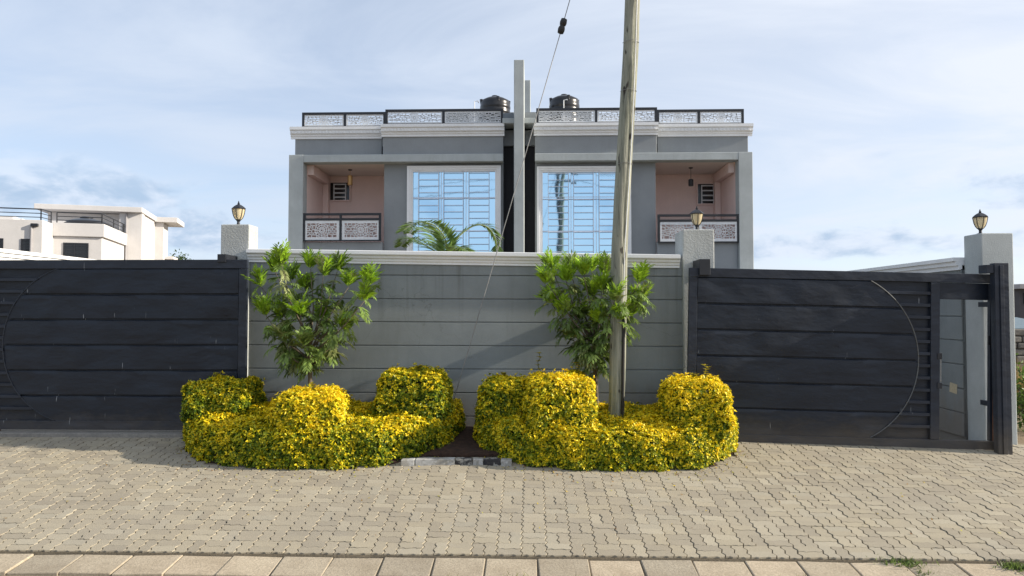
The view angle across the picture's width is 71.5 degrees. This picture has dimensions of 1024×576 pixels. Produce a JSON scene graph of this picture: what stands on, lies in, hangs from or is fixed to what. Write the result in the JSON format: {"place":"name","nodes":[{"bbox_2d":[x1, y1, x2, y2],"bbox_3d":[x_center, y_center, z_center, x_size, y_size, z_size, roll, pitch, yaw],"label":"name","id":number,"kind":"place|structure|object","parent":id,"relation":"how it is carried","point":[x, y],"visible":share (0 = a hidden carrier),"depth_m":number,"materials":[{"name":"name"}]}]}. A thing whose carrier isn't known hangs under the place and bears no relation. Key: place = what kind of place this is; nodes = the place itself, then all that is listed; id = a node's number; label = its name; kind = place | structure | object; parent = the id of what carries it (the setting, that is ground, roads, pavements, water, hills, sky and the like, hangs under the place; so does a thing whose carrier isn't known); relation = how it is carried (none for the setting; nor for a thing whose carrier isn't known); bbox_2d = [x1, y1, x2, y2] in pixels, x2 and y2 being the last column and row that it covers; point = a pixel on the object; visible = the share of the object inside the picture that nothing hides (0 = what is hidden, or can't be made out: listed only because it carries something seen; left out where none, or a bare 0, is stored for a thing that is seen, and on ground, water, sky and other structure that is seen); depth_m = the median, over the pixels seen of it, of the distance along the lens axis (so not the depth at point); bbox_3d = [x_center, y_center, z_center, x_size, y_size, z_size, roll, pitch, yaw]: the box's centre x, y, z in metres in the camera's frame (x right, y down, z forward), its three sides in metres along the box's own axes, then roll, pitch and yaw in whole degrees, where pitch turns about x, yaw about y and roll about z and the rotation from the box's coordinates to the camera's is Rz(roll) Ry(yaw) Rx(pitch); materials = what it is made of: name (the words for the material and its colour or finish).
{"place":"outdoors","nodes":[
{"label":"outdoors","id":0,"kind":"place"},
{"bbox_2d":[0,203,183,259],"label":"white house","id":1,"kind":"structure","parent":0,"point":[136,233],"depth_m":29.46,"materials":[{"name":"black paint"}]},
{"bbox_2d":[0,238,3,248],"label":"window","id":2,"kind":"structure","parent":1,"relation":"in","point":[1,239],"depth_m":26.56,"materials":[{"name":"black glass"}]},
{"bbox_2d":[21,239,29,251],"bbox_3d":[-18.310,-1.567,26.796,0.336,0.572,0.060,1,-2,-16],"label":"window","id":3,"kind":"structure","parent":1,"relation":"in","point":[25,243],"depth_m":26.78,"materials":[{"name":"black glass"}]},
{"bbox_2d":[63,242,88,258],"bbox_3d":[-17.391,-1.389,28.354,0.894,0.823,0.060,1,-2,-16],"label":"window","id":4,"kind":"structure","parent":1,"relation":"in","point":[80,250],"depth_m":28.35,"materials":[{"name":"black glass"}]},
{"bbox_2d":[64,216,111,226],"bbox_3d":[-18.012,-2.593,30.087,1.900,0.840,1.890,0,-2,2],"label":"railing","id":5,"kind":"object","parent":1,"relation":"on","point":[89,220],"visible":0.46,"depth_m":29.49,"materials":[{"name":"metal"}]},
{"bbox_2d":[0,437,1023,564],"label":"pavement","id":6,"kind":"structure","parent":0,"point":[746,501],"depth_m":6.48,"materials":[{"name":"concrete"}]},
{"bbox_2d":[0,429,182,437],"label":"gate kerb","id":7,"kind":"structure","parent":6,"relation":"on","point":[21,433],"depth_m":8.62,"materials":[{"name":"grey concrete"}]},
{"bbox_2d":[0,260,248,430],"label":"sliding gate","id":8,"kind":"structure","parent":7,"relation":"on","point":[111,344],"depth_m":8.76,"materials":[{"name":"metal"}]},
{"bbox_2d":[177,426,733,469],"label":"planter soil","id":9,"kind":"structure","parent":6,"relation":"on","point":[464,444],"depth_m":7.94,"materials":[{"name":"brown soil"}]},
{"bbox_2d":[241,238,384,387],"bbox_3d":[-2.280,0.629,8.296,1.734,2.405,1.029,-1,-2,33],"label":"young tree","id":10,"kind":"object","parent":9,"relation":"on","point":[308,360],"visible":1,"depth_m":8.26,"materials":[{"name":"green plant"}]},
{"bbox_2d":[180,362,466,469],"bbox_3d":[-2.249,1.418,8.161,3.357,1.075,1.498,0,-2,2],"label":"clipped hedge","id":11,"kind":"object","parent":9,"relation":"on","point":[231,421],"visible":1,"depth_m":7.77,"materials":[{"name":"yellow plant"}]},
{"bbox_2d":[534,246,655,405],"bbox_3d":[0.969,0.654,8.352,1.477,2.345,0.928,0,-2,2],"label":"young tree","id":12,"kind":"object","parent":9,"relation":"on","point":[594,355],"visible":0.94,"depth_m":8.32,"materials":[{"name":"green plant"}]},
{"bbox_2d":[472,352,739,471],"bbox_3d":[1.080,1.349,8.044,3.151,1.208,1.420,0,-2,2],"label":"clipped hedge","id":13,"kind":"object","parent":9,"relation":"on","point":[558,419],"visible":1,"depth_m":7.60,"materials":[{"name":"yellow plant"}]},
{"bbox_2d":[608,0,639,419],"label":"wooden pole","id":14,"kind":"object","parent":9,"relation":"on","point":[619,253],"visible":0.89,"depth_m":8.16,"materials":[{"name":"grey wood"}]},
{"bbox_2d":[454,0,569,398],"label":"guy wire","id":15,"kind":"object","parent":14,"relation":"attached to","point":[561,27],"visible":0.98,"depth_m":8.47,"materials":[{"name":"metal"}]},
{"bbox_2d":[401,457,511,466],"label":"planter kerb","id":16,"kind":"structure","parent":6,"relation":"on","point":[469,461],"depth_m":7.57,"materials":[{"name":"white paint"}]},
{"bbox_2d":[866,554,939,568],"bbox_3d":[2.985,2.082,5.446,0.524,0.071,0.267,0,-2,2],"label":"weed","id":17,"kind":"object","parent":6,"relation":"on","point":[916,563],"visible":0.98,"depth_m":5.42,"materials":[{"name":"green plant"}]},
{"bbox_2d":[978,263,1012,454],"bbox_3d":[5.673,0.921,8.502,0.249,2.410,0.525,0,-2,2],"label":"catch post","id":18,"kind":"object","parent":6,"relation":"on","point":[1001,357],"visible":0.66,"depth_m":8.26,"materials":[{"name":"metal"}]},
{"bbox_2d":[0,0,1023,283],"label":"sky","id":19,"kind":"structure","parent":0,"point":[881,128],"materials":[{"name":"blue"}]},
{"bbox_2d":[288,60,753,268],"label":"twin house","id":20,"kind":"structure","parent":0,"point":[459,170],"depth_m":18.32,"materials":[{"name":"grey paint"}]},
{"bbox_2d":[330,181,350,201],"bbox_3d":[-4.874,-2.736,20.142,0.627,0.567,0.069,0,-2,2],"label":"window","id":21,"kind":"structure","parent":20,"relation":"in","point":[340,191],"depth_m":20.14,"materials":[{"name":"pink paint"}]},
{"bbox_2d":[348,169,352,185],"bbox_3d":[-4.381,-2.992,19.241,0.136,0.424,0.133,0,-2,2],"label":"pendant light","id":22,"kind":"object","parent":20,"relation":"hanging from","point":[350,180],"visible":1,"depth_m":19.19,"materials":[{"name":"yellow metal"}]},
{"bbox_2d":[407,165,500,251],"bbox_3d":[-1.498,-1.964,18.358,2.423,2.381,0.129,0,-2,2],"label":"window","id":23,"kind":"structure","parent":20,"relation":"in","point":[462,197],"depth_m":18.38,"materials":[{"name":"blue glass"}]},
{"bbox_2d":[474,95,510,121],"bbox_3d":[-0.554,-4.814,20.555,1.017,1.497,0.957,0,-2,2],"label":"water tank","id":24,"kind":"object","parent":20,"relation":"on","point":[495,102],"visible":0.33,"depth_m":20.22,"materials":[{"name":"black plastic"}]},
{"bbox_2d":[549,94,579,120],"bbox_3d":[1.512,-4.824,20.532,0.874,1.516,0.874,-2,-3,42],"label":"water tank","id":25,"kind":"object","parent":20,"relation":"on","point":[564,101],"visible":0.34,"depth_m":20.17,"materials":[{"name":"black plastic"}]},
{"bbox_2d":[537,166,630,253],"bbox_3d":[1.844,-1.950,18.262,2.406,2.348,0.129,0,-2,2],"label":"window","id":26,"kind":"structure","parent":20,"relation":"in","point":[575,204],"depth_m":18.28,"materials":[{"name":"blue glass"}]},
{"bbox_2d":[688,167,692,185],"bbox_3d":[4.773,-2.966,18.976,0.136,0.493,0.133,0,-2,2],"label":"pendant light","id":27,"kind":"object","parent":20,"relation":"hanging from","point":[690,182],"visible":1,"depth_m":18.92,"materials":[{"name":"black metal"}]},
{"bbox_2d":[696,182,713,204],"bbox_3d":[5.458,-2.628,19.841,0.620,0.622,0.069,0,-2,2],"label":"window","id":28,"kind":"structure","parent":20,"relation":"in","point":[704,191],"depth_m":19.85,"materials":[{"name":"pink paint"}]},
{"bbox_2d":[939,412,1023,443],"bbox_3d":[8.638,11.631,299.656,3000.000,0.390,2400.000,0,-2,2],"label":"ground","id":29,"kind":"structure","parent":0,"point":[1020,436],"depth_m":10.05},
{"bbox_2d":[0,248,94,259],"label":"side wall","id":30,"kind":"structure","parent":29,"relation":"on","point":[7,254],"depth_m":10.22,"materials":[{"name":"grey paint"}]},
{"bbox_2d":[170,249,193,259],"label":"distant tree","id":31,"kind":"object","parent":29,"relation":"on","point":[179,257],"visible":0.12,"depth_m":40.53,"materials":[{"name":"green plant"}]},
{"bbox_2d":[217,224,257,376],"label":"gate pillar","id":32,"kind":"structure","parent":29,"relation":"on","point":[237,240],"depth_m":9.08,"materials":[{"name":"grey paint"}]},
{"bbox_2d":[231,201,245,223],"bbox_3d":[-3.551,-0.971,9.232,0.192,0.325,0.172,0,-2,2],"label":"pillar lantern","id":33,"kind":"object","parent":32,"relation":"on","point":[238,211],"visible":0.87,"depth_m":9.19,"materials":[{"name":"beige metal"}]},
{"bbox_2d":[394,219,502,251],"bbox_3d":[-1.043,0.471,11.555,1.786,3.206,3.216,0,-2,-10],"label":"palm","id":34,"kind":"object","parent":29,"relation":"on","point":[442,244],"visible":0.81,"depth_m":11.21,"materials":[{"name":"green plant"}]},
{"bbox_2d":[246,249,682,425],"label":"boundary wall","id":35,"kind":"structure","parent":29,"relation":"on","point":[425,308],"depth_m":8.98,"materials":[{"name":"grey paint"}]},
{"bbox_2d":[0,554,1023,575],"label":"kerb","id":36,"kind":"structure","parent":29,"relation":"on","point":[85,565],"depth_m":5.38,"materials":[{"name":"concrete"}]},
{"bbox_2d":[907,568,934,575],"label":"weed","id":37,"kind":"object","parent":36,"relation":"on","point":[919,572],"visible":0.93,"depth_m":5.28,"materials":[{"name":"green plant"}]},
{"bbox_2d":[993,558,1023,571],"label":"weed","id":38,"kind":"object","parent":36,"relation":"on","point":[1013,566],"visible":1,"depth_m":5.34,"materials":[{"name":"green plant"}]},
{"bbox_2d":[675,229,713,375],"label":"gate pillar","id":39,"kind":"structure","parent":29,"relation":"on","point":[694,248],"depth_m":8.88,"materials":[{"name":"grey paint"}]},
{"bbox_2d":[690,206,703,229],"bbox_3d":[2.358,-0.888,9.069,0.192,0.325,0.172,0,-2,2],"label":"pillar lantern","id":40,"kind":"object","parent":39,"relation":"on","point":[696,214],"visible":0.94,"depth_m":9.03,"materials":[{"name":"beige metal"}]},
{"bbox_2d":[851,257,967,439],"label":"side wall","id":41,"kind":"structure","parent":29,"relation":"on","point":[953,416],"depth_m":9.37,"materials":[{"name":"grey paint"}]},
{"bbox_2d":[964,233,1016,444],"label":"gate pillar","id":42,"kind":"structure","parent":29,"relation":"on","point":[984,248],"depth_m":8.81,"materials":[{"name":"grey paint"}]},
{"bbox_2d":[972,210,987,233],"bbox_3d":[5.923,-0.838,8.995,0.192,0.325,0.172,0,-2,2],"label":"pillar lantern","id":43,"kind":"object","parent":42,"relation":"on","point":[980,219],"visible":0.88,"depth_m":8.96,"materials":[{"name":"beige metal"}]},
{"bbox_2d":[1015,353,1023,431],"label":"green shrub","id":44,"kind":"object","parent":29,"relation":"on","point":[1020,402],"visible":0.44,"depth_m":10.28,"materials":[{"name":"green plant"}]},
{"bbox_2d":[1014,284,1023,318],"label":"grey house","id":45,"kind":"structure","parent":0,"point":[1018,300],"depth_m":41.19,"materials":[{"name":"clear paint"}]},
{"bbox_2d":[1015,329,1023,375],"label":"stone wall","id":46,"kind":"structure","parent":0,"point":[1019,341],"depth_m":14.68,"materials":[{"name":"grey stone"}]},
{"bbox_2d":[1015,317,1023,328],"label":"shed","id":47,"kind":"structure","parent":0,"point":[1019,323],"depth_m":26.68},
{"bbox_2d":[1016,359,1023,409],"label":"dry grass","id":48,"kind":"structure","parent":0,"point":[1017,377],"depth_m":12.13,"materials":[{"name":"plant"}]},
{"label":"gate rail","id":49,"kind":"structure","parent":0,"visible":0},
{"bbox_2d":[687,268,993,449],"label":"sliding gate","id":50,"kind":"structure","parent":49,"relation":"on","point":[852,358],"depth_m":8.50,"materials":[{"name":"metal"}]}
]}

